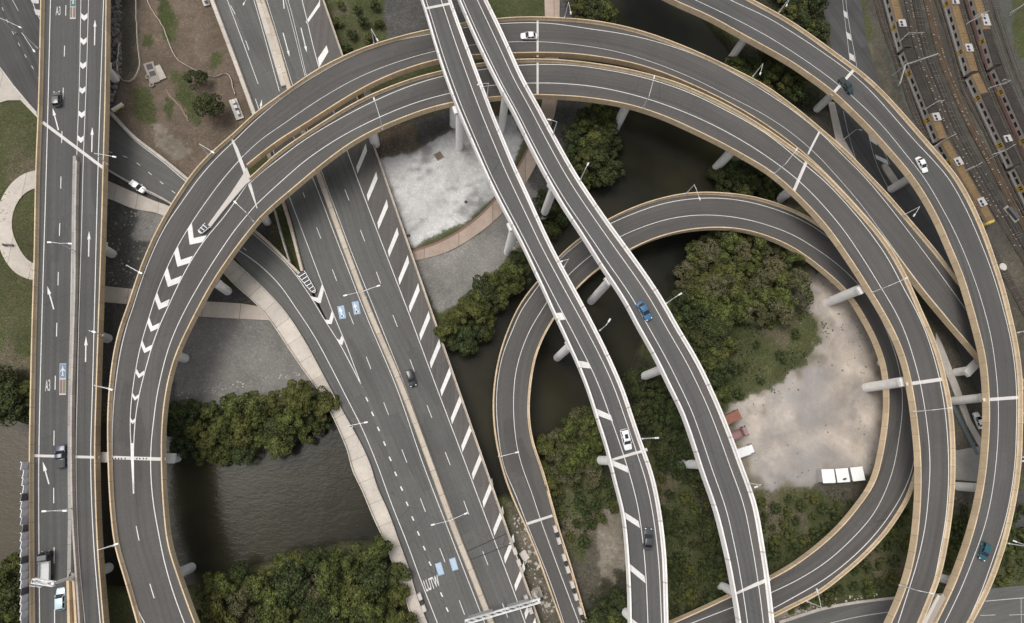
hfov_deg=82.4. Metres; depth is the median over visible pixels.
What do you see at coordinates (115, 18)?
stones
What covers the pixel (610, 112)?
mangrove tree
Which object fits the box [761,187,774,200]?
mangrove tree
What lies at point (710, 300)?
mangrove tree
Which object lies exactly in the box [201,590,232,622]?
mangrove tree
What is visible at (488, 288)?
bushy tree
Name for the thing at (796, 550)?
shrub
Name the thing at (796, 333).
shrub
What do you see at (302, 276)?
crash cushion
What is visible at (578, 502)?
shrub
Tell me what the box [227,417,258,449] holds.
mangrove tree
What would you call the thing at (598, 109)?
mangrove tree
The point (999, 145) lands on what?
door
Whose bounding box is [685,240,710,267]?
mangrove tree
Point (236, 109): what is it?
equipment slab
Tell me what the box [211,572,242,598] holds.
mangrove tree
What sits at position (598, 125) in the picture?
mangrove tree
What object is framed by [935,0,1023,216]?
railway track
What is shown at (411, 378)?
car
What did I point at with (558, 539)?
barrier block
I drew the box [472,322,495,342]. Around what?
bushy tree
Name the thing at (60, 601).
car
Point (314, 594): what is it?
olive tree
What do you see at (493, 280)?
mangrove tree
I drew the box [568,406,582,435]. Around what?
olive tree
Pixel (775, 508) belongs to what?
shrub
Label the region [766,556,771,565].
shrub
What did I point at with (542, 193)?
bushy tree
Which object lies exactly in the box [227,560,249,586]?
bushy tree
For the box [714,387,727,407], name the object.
mangrove tree
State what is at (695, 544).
shrub
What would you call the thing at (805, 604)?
shrub
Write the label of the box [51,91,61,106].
car
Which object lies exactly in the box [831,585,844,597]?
shrub
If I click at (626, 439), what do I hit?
car
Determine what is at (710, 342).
bushy tree
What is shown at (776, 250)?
olive tree
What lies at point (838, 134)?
pavement
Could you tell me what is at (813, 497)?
shrub
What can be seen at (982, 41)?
door
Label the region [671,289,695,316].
bushy tree
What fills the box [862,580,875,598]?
shrub
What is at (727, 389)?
mangrove tree
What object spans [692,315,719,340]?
bushy tree
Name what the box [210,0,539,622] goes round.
highway bridge
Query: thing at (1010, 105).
train carriage
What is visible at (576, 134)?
bushy tree
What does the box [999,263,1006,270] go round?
concrete footing
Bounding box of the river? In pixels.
[0,0,746,585]
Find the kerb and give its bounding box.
[779,593,941,622]
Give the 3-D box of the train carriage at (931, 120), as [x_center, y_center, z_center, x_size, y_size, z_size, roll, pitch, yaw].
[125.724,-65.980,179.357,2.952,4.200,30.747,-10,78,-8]
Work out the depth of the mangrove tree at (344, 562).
131.74 m
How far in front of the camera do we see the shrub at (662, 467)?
145.72 m
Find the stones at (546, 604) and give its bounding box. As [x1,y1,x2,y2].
[513,514,554,616]
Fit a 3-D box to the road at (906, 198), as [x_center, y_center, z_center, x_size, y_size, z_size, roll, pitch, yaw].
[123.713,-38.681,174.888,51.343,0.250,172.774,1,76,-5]
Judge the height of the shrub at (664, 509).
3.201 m
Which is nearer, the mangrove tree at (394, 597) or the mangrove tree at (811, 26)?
the mangrove tree at (394, 597)
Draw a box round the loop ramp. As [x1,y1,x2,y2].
[492,192,913,622]
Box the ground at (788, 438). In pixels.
[0,0,1023,622]
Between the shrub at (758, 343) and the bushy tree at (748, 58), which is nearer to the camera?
the shrub at (758, 343)
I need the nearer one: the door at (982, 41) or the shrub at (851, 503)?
the shrub at (851, 503)
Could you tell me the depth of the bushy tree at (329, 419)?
141.50 m
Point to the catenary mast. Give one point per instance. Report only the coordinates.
(912, 62)
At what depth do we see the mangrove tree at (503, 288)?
151.01 m
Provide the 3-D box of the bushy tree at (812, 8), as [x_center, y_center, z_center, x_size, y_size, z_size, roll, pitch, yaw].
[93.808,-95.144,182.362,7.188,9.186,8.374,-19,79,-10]
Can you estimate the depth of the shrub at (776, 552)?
143.12 m
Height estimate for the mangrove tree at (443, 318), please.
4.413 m
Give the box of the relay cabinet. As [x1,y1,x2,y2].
[1003,205,1019,222]
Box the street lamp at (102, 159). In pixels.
[94,153,115,164]
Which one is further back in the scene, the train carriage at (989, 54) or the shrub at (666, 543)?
the train carriage at (989, 54)
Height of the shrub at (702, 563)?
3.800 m
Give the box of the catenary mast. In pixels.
[892,53,938,83]
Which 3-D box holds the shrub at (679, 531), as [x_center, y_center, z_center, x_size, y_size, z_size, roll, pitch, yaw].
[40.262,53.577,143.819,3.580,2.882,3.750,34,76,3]
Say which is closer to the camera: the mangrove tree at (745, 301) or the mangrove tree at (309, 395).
the mangrove tree at (309, 395)
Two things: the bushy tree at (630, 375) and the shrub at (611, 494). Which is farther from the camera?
the bushy tree at (630, 375)
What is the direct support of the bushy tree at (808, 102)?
on the ground at (788, 438)
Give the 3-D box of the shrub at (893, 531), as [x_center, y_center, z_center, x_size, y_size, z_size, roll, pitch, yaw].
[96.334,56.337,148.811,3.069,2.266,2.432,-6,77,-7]
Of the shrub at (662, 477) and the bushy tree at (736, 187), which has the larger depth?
the bushy tree at (736, 187)
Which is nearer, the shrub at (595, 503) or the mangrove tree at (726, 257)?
the shrub at (595, 503)
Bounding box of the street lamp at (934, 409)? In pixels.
[913,407,952,412]
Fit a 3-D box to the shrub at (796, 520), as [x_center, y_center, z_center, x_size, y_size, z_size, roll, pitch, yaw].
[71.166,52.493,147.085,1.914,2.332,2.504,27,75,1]
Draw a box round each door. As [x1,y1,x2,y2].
[905,70,911,77]
[924,117,930,124]
[957,48,962,55]
[973,94,980,101]
[978,38,984,45]
[995,142,1003,149]
[996,88,1003,95]
[1016,185,1023,191]
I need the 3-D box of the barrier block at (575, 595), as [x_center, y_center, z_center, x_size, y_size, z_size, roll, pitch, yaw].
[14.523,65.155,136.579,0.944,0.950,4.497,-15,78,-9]
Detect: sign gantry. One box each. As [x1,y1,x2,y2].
[30,572,78,587]
[465,589,540,622]
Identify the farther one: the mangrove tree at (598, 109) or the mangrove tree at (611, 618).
the mangrove tree at (598, 109)
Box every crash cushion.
[198,223,209,233]
[297,270,315,292]
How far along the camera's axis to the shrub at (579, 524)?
140.85 m
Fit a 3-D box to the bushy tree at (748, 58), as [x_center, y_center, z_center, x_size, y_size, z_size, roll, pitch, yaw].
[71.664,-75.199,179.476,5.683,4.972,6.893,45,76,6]
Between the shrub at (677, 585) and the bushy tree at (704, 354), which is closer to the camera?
the shrub at (677, 585)
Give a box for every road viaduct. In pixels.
[101,135,270,622]
[231,16,1023,422]
[249,58,955,622]
[662,0,1022,622]
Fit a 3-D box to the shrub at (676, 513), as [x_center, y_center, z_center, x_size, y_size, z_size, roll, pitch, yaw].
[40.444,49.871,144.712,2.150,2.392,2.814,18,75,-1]
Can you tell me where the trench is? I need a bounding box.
[165,89,188,120]
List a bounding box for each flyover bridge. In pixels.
[421,0,668,622]
[457,0,774,622]
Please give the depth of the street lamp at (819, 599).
131.11 m
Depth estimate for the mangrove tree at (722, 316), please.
153.37 m
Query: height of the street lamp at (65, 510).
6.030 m
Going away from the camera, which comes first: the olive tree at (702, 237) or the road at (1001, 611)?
the road at (1001, 611)
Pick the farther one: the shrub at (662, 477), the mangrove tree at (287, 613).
the shrub at (662, 477)
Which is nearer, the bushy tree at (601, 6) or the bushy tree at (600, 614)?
the bushy tree at (600, 614)
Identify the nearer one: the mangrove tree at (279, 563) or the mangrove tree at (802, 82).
the mangrove tree at (279, 563)
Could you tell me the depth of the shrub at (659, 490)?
144.81 m
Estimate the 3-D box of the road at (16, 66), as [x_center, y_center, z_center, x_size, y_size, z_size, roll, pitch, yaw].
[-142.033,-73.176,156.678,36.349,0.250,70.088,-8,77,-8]
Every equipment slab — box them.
[202,0,209,6]
[229,98,243,120]
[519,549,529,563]
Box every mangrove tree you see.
[0,552,20,581]
[0,569,13,601]
[0,602,20,622]
[16,380,29,402]
[183,417,208,440]
[195,423,220,448]
[195,443,218,465]
[195,571,223,602]
[195,604,219,622]
[198,400,217,421]
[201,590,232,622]
[205,440,231,467]
[208,612,238,622]
[211,414,231,440]
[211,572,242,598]
[218,433,234,455]
[219,392,247,419]
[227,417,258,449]
[229,412,247,428]
[241,568,273,602]
[243,390,268,417]
[246,408,268,429]
[249,428,267,448]
[252,584,289,620]
[253,611,280,622]
[260,389,284,415]
[261,432,294,459]
[272,552,291,576]
[272,598,298,622]
[274,407,303,434]
[281,379,311,400]
[282,393,313,420]
[286,550,307,571]
[292,416,321,444]
[294,613,311,622]
[298,380,326,411]
[313,390,340,422]
[313,581,340,599]
[315,554,346,595]
[319,589,349,622]
[329,541,363,578]
[338,569,373,609]
[339,561,362,586]
[347,595,387,622]
[361,533,392,567]
[374,590,392,610]
[380,562,411,596]
[384,606,399,622]
[388,583,409,606]
[395,610,418,622]
[433,317,458,342]
[441,311,458,323]
[450,306,470,324]
[455,296,476,316]
[460,299,489,324]
[466,289,488,306]
[475,310,496,329]
[483,269,503,287]
[492,291,508,310]
[496,263,524,285]
[497,276,512,294]
[506,280,525,294]
[535,433,559,460]
[540,459,554,476]
[545,474,562,496]
[554,447,583,475]
[558,417,579,443]
[564,0,583,10]
[568,3,588,18]
[570,442,591,463]
[573,117,591,133]
[574,150,598,174]
[576,434,593,449]
[577,405,595,432]
[578,129,603,157]
[579,170,596,189]
[584,426,599,441]
[585,103,604,121]
[585,406,596,426]
[586,122,602,132]
[586,448,606,472]
[590,423,600,442]
[590,434,604,452]
[598,0,610,12]
[598,2,618,23]
[599,122,618,133]
[600,105,617,123]
[604,607,620,622]
[671,311,684,327]
[683,268,711,294]
[683,322,697,335]
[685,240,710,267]
[690,283,706,300]
[695,290,725,315]
[698,264,722,289]
[700,353,718,374]
[705,344,721,360]
[709,259,737,281]
[710,300,734,329]
[713,230,737,254]
[713,252,731,268]
[714,381,733,400]
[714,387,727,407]
[717,346,728,364]
[719,334,737,353]
[721,282,743,307]
[724,55,746,71]
[725,302,745,323]
[730,233,746,250]
[730,253,745,271]
[730,271,745,289]
[730,293,752,312]
[738,180,754,195]
[741,263,758,281]
[745,235,768,256]
[747,61,763,79]
[747,249,765,268]
[749,287,772,310]
[756,75,774,89]
[760,173,773,187]
[761,58,771,72]
[761,61,784,82]
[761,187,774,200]
[764,286,777,304]
[767,268,791,292]
[768,57,782,69]
[770,289,794,312]
[776,73,794,93]
[777,4,797,20]
[780,250,806,269]
[792,80,807,96]
[793,71,807,85]
[799,0,817,6]
[804,22,816,34]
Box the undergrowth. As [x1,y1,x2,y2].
[176,0,1023,622]
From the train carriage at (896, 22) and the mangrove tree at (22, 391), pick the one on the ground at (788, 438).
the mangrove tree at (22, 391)
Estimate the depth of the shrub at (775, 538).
144.53 m
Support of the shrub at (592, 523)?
on the ground at (788, 438)
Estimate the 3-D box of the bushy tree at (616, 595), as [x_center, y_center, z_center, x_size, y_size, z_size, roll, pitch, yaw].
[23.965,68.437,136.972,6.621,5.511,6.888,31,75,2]
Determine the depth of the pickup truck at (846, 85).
163.54 m
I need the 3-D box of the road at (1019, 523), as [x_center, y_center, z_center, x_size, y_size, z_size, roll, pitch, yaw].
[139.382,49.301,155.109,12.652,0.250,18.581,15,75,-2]
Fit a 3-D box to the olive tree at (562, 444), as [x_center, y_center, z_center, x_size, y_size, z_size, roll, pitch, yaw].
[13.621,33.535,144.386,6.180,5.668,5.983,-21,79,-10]
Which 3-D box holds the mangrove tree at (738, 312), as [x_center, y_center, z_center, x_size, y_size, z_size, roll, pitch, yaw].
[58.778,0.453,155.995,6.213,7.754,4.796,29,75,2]
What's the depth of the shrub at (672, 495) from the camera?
144.63 m
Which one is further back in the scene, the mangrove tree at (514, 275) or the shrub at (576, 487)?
the mangrove tree at (514, 275)
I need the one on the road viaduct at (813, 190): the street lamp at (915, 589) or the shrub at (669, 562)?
the street lamp at (915, 589)
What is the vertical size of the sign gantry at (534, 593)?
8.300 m
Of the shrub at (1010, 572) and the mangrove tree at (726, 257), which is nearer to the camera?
the shrub at (1010, 572)
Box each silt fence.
[116,0,140,81]
[147,0,235,94]
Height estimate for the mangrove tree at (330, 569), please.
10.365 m
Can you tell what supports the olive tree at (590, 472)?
on the ground at (788, 438)
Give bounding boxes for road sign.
[111,102,123,111]
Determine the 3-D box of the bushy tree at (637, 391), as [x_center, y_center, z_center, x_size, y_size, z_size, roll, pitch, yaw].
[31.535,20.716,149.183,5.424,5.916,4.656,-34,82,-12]
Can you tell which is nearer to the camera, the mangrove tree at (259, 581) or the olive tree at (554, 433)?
the mangrove tree at (259, 581)
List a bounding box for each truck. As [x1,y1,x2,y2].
[36,550,53,583]
[54,444,67,468]
[724,409,741,424]
[731,425,748,440]
[737,443,754,457]
[838,76,853,94]
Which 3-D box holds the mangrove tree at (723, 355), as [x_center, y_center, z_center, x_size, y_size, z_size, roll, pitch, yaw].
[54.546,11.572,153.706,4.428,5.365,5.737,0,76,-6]
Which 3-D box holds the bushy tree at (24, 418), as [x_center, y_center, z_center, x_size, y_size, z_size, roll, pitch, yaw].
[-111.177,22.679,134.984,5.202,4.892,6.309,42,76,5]
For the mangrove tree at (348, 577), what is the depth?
130.29 m
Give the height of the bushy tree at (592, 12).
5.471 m
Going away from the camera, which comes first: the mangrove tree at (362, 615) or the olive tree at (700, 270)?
the mangrove tree at (362, 615)
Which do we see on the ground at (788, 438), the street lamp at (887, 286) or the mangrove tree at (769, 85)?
the mangrove tree at (769, 85)
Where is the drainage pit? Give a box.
[143,61,165,87]
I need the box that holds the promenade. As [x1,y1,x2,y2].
[105,286,268,319]
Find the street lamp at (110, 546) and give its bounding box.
[98,542,118,549]
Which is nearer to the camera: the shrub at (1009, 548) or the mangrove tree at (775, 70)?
the shrub at (1009, 548)
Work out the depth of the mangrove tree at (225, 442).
136.04 m
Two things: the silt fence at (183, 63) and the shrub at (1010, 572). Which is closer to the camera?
the shrub at (1010, 572)
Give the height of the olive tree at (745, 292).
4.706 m
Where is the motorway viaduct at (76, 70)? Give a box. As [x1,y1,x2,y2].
[29,0,119,622]
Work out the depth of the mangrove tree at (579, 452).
141.85 m
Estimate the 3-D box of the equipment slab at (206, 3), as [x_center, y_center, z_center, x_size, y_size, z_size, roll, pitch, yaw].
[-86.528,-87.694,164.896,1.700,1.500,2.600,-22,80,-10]
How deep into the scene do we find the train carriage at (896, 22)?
183.85 m
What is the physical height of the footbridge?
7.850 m
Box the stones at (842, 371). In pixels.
[748,294,872,477]
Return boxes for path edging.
[411,146,528,251]
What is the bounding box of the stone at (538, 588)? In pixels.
[531,585,542,600]
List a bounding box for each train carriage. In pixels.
[882,0,910,52]
[898,49,946,143]
[935,140,994,225]
[940,0,977,76]
[964,0,1001,69]
[965,73,1021,168]
[988,67,1023,157]
[1008,166,1023,207]
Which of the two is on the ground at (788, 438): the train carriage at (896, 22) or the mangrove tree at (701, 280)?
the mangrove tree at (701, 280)
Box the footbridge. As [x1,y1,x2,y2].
[224,260,427,622]
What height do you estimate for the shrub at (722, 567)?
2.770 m
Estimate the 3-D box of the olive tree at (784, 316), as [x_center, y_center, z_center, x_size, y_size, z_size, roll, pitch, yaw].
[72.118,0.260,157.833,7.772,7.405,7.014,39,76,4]
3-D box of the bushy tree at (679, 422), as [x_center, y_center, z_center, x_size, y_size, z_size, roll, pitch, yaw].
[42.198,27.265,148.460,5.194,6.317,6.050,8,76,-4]
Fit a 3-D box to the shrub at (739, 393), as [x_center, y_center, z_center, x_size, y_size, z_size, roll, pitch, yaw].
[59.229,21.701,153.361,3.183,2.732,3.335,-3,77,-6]
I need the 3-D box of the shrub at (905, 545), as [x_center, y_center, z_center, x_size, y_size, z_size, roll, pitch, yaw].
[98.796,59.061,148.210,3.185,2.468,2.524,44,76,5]
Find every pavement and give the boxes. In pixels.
[0,70,36,116]
[828,101,854,157]
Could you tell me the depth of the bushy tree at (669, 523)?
141.39 m
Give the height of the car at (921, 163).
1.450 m
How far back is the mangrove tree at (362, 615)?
127.14 m
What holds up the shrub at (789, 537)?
on the ground at (788, 438)
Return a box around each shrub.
[331,16,343,26]
[336,0,345,9]
[340,43,352,52]
[346,30,356,39]
[353,5,360,13]
[357,15,369,26]
[364,32,374,43]
[370,0,380,10]
[372,18,384,27]
[551,490,564,506]
[555,508,563,519]
[566,532,574,542]
[570,479,582,493]
[572,519,582,528]
[574,492,585,508]
[578,533,590,548]
[580,505,590,519]
[583,519,596,529]
[585,483,600,495]
[589,498,600,510]
[595,511,607,523]
[601,478,609,487]
[604,502,618,513]
[606,488,616,500]
[655,460,670,473]
[655,474,666,483]
[657,487,661,495]
[661,505,667,515]
[664,489,675,499]
[665,537,669,548]
[666,556,672,569]
[670,522,683,536]
[670,575,685,590]
[671,469,681,479]
[671,605,680,615]
[673,507,680,519]
[673,552,686,564]
[673,593,685,602]
[678,537,685,546]
[679,492,693,503]
[683,519,693,534]
[683,563,695,575]
[685,587,697,605]
[685,606,690,612]
[689,504,701,514]
[689,540,701,550]
[697,558,709,574]
[703,501,710,510]
[708,575,718,588]
[713,562,725,573]
[718,571,728,582]
[733,363,743,373]
[734,388,744,399]
[752,339,760,348]
[756,377,764,384]
[757,497,766,509]
[759,511,769,521]
[760,521,765,533]
[765,317,775,328]
[765,544,781,559]
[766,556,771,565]
[768,524,775,531]
[768,533,783,546]
[771,501,781,512]
[775,350,787,362]
[779,518,787,529]
[784,508,791,519]
[784,529,794,542]
[785,495,792,502]
[788,608,794,614]
[789,543,800,553]
[791,328,800,338]
[792,515,799,525]
[796,499,806,511]
[798,535,810,544]
[800,602,809,609]
[805,492,819,504]
[809,512,817,518]
[809,527,822,540]
[811,595,823,605]
[817,503,827,513]
[819,521,833,532]
[821,591,834,607]
[828,507,838,519]
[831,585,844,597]
[833,498,841,509]
[847,499,854,508]
[848,581,858,592]
[850,566,859,575]
[860,559,873,573]
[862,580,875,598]
[874,577,883,586]
[875,559,883,570]
[884,540,893,549]
[887,528,897,537]
[887,570,901,586]
[888,554,900,566]
[894,517,905,528]
[898,539,908,550]
[902,508,909,515]
[945,556,955,571]
[948,544,956,555]
[949,530,958,542]
[951,518,964,534]
[954,540,962,550]
[960,505,969,514]
[960,528,965,539]
[961,515,968,527]
[994,575,1008,586]
[1000,555,1011,566]
[1005,541,1014,555]
[1007,566,1016,578]
[1008,526,1015,539]
[1013,512,1020,521]
[1013,540,1023,554]
[1015,527,1023,539]
[1016,558,1023,566]
[1018,504,1023,513]
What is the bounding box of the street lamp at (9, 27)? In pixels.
[0,18,21,33]
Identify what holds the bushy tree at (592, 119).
on the ground at (788, 438)
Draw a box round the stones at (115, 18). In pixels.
[110,0,122,105]
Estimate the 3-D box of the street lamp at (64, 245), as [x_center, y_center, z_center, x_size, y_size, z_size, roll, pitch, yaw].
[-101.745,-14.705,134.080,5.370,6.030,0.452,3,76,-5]
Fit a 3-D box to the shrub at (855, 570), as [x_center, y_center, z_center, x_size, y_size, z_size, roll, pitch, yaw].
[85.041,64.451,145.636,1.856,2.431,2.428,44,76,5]
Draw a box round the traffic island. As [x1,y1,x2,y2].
[882,164,897,183]
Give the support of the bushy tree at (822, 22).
on the ground at (788, 438)
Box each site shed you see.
[817,469,835,482]
[834,468,849,482]
[848,466,864,480]
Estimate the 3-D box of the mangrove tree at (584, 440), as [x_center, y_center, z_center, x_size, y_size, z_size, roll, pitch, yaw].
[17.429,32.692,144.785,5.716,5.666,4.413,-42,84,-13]
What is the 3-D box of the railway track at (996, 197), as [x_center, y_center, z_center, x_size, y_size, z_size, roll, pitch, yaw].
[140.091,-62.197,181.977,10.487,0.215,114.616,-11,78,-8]
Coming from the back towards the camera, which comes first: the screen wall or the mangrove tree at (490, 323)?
the mangrove tree at (490, 323)
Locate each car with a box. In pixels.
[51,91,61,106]
[54,587,66,610]
[129,179,145,192]
[405,369,416,386]
[520,32,537,39]
[620,428,631,450]
[636,301,651,320]
[643,527,653,549]
[915,156,927,172]
[972,412,981,428]
[977,541,991,560]
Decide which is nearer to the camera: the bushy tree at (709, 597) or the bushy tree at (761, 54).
the bushy tree at (709, 597)
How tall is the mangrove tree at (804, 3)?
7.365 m
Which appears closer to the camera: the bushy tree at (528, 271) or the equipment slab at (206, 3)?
the bushy tree at (528, 271)
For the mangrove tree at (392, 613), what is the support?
on the ground at (788, 438)
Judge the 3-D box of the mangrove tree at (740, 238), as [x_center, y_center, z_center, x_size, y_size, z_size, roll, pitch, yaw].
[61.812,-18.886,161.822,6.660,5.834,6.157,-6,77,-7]
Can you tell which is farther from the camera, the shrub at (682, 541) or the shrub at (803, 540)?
the shrub at (803, 540)
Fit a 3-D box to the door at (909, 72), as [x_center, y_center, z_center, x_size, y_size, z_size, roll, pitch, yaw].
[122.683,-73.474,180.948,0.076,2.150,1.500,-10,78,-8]
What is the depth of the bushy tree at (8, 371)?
134.08 m
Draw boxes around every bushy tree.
[0,364,16,389]
[0,372,24,396]
[0,389,24,426]
[0,576,20,615]
[1,568,20,586]
[14,400,29,423]
[167,401,198,436]
[169,431,199,458]
[182,399,208,423]
[183,70,207,90]
[192,91,225,116]
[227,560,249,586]
[228,442,256,465]
[261,413,289,439]
[270,560,311,604]
[297,590,320,618]
[301,406,324,422]
[301,546,329,574]
[304,597,336,622]
[318,413,335,433]
[330,613,347,622]
[357,558,393,600]
[444,333,461,350]
[453,318,470,332]
[453,325,478,356]
[461,320,481,340]
[467,274,496,302]
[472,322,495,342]
[481,292,499,313]
[508,251,529,268]
[518,263,532,284]
[532,189,547,208]
[536,205,551,218]
[541,199,562,217]
[542,218,556,228]
[545,223,561,240]
[548,208,569,227]
[560,122,584,146]
[562,145,575,161]
[566,137,582,157]
[567,157,578,172]
[576,107,598,128]
[578,0,597,15]
[581,145,608,169]
[582,8,600,20]
[582,610,607,622]
[586,0,607,19]
[587,595,611,621]
[588,167,614,187]
[592,136,611,152]
[595,125,613,141]
[599,158,625,180]
[601,587,626,616]
[604,150,617,158]
[609,135,622,150]
[614,601,627,622]
[622,369,643,387]
[626,382,645,401]
[630,396,651,426]
[635,365,651,388]
[639,415,658,434]
[640,375,665,400]
[645,403,665,419]
[648,389,674,413]
[650,440,672,460]
[651,420,671,443]
[654,380,670,398]
[658,407,677,428]
[662,513,676,533]
[664,396,678,413]
[666,441,694,473]
[667,564,684,579]
[668,427,684,447]
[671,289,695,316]
[672,409,684,429]
[679,301,702,325]
[682,328,709,352]
[685,469,705,490]
[692,304,712,323]
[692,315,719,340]
[694,346,709,362]
[694,512,718,541]
[695,330,717,349]
[698,589,721,605]
[700,540,723,568]
[704,367,722,388]
[705,166,716,177]
[707,317,731,341]
[708,169,734,192]
[710,530,722,554]
[712,359,737,380]
[715,334,726,349]
[720,159,739,178]
[723,178,741,193]
[730,168,750,187]
[737,160,753,173]
[738,54,754,68]
[741,66,759,78]
[747,176,769,197]
[749,165,764,176]
[755,50,771,62]
[769,181,783,201]
[779,66,795,81]
[782,0,797,6]
[784,83,807,102]
[793,10,811,28]
[794,3,809,15]
[794,92,811,107]
[805,0,829,14]
[810,13,820,28]
[812,18,830,34]
[813,24,830,43]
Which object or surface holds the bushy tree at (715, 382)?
on the ground at (788, 438)
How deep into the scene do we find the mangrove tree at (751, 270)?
158.84 m
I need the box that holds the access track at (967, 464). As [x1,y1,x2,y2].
[955,446,980,481]
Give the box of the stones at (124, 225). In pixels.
[107,203,155,284]
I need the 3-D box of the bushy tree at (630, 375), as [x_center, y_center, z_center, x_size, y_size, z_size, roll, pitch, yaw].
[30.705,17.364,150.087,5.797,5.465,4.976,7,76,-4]
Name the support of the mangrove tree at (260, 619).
on the ground at (788, 438)
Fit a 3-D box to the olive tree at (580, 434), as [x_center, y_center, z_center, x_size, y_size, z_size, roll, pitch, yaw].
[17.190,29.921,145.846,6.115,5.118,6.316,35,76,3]
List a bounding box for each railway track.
[874,0,1023,314]
[905,0,1023,262]
[913,0,1023,249]
[924,0,1023,230]
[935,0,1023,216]
[959,0,1023,166]
[982,0,1023,113]
[991,0,1023,92]
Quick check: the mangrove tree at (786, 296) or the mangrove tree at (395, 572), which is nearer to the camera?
the mangrove tree at (395, 572)
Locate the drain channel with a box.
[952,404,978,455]
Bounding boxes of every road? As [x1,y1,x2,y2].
[0,0,39,113]
[108,111,451,622]
[777,585,1023,622]
[823,0,1023,459]
[1015,488,1023,528]
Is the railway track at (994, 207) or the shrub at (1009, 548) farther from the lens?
the railway track at (994, 207)
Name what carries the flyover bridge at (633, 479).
on the ground at (788, 438)
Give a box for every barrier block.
[417,592,426,612]
[512,547,521,565]
[523,594,533,614]
[553,525,561,544]
[561,553,570,573]
[569,580,578,600]
[577,606,585,621]
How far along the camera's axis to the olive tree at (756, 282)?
157.07 m
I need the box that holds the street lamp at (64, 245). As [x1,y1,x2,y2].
[47,241,75,251]
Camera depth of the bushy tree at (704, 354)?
150.57 m
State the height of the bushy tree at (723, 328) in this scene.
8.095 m
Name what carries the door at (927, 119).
in the train carriage at (931, 120)
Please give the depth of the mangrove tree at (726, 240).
157.52 m
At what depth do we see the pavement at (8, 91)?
153.71 m
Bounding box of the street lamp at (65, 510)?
[42,507,71,511]
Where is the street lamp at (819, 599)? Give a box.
[806,588,821,607]
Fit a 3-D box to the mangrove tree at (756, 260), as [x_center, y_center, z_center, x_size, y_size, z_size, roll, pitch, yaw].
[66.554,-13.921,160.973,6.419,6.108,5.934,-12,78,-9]
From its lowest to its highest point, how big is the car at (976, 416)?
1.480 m
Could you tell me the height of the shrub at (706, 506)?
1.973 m
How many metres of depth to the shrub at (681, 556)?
141.18 m
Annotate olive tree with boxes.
[224,585,252,618]
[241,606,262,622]
[297,571,327,599]
[546,451,566,475]
[547,428,566,448]
[556,461,580,486]
[557,437,575,456]
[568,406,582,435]
[573,427,590,439]
[576,461,589,472]
[584,463,603,488]
[672,260,695,289]
[690,262,705,276]
[692,238,722,256]
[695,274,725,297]
[697,249,722,271]
[698,234,718,249]
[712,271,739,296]
[732,238,751,264]
[740,294,761,324]
[743,283,750,294]
[746,270,772,291]
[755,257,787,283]
[756,310,769,326]
[757,295,781,320]
[761,246,774,263]
[769,254,787,270]
[772,244,787,257]
[773,298,795,326]
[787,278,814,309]
[789,267,811,286]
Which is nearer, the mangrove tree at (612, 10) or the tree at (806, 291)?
the tree at (806, 291)
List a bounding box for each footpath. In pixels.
[0,171,34,279]
[108,181,168,215]
[412,0,559,260]
[936,333,980,447]
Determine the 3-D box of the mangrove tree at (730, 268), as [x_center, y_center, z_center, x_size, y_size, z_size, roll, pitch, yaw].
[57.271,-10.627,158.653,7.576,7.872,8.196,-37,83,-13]
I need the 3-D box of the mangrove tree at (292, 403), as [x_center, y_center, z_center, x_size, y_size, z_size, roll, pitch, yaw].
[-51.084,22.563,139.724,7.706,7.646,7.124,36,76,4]
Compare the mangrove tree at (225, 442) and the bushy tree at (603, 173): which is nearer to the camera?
the mangrove tree at (225, 442)
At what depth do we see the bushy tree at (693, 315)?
152.61 m
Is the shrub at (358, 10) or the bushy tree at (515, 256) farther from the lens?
the shrub at (358, 10)
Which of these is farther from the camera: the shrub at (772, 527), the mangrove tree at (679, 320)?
the mangrove tree at (679, 320)
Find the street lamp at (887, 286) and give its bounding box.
[871,277,907,292]
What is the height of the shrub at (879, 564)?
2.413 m
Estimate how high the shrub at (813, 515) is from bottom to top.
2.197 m
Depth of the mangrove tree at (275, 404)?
137.79 m
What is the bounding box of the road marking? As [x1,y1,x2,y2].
[0,0,1023,622]
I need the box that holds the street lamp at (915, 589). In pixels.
[899,584,933,594]
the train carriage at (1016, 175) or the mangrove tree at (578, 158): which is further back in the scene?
the train carriage at (1016, 175)
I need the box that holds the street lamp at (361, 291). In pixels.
[343,285,379,297]
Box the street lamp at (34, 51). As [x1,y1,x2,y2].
[22,33,37,52]
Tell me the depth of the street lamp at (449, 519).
131.82 m
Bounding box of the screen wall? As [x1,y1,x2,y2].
[20,462,28,622]
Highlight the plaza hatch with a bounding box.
[433,151,443,160]
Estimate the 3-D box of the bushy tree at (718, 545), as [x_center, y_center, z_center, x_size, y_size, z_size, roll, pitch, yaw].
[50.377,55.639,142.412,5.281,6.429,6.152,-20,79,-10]
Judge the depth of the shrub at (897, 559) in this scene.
146.22 m
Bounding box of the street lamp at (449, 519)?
[431,512,467,525]
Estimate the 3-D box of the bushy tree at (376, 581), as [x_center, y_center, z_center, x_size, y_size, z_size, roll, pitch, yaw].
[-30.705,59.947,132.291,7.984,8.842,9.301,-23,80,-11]
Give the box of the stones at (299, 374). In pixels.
[177,208,877,616]
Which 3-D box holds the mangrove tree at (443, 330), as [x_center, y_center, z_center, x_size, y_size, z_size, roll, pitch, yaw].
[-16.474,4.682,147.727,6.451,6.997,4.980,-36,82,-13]
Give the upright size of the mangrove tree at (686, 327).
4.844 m
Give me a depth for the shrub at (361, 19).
167.14 m

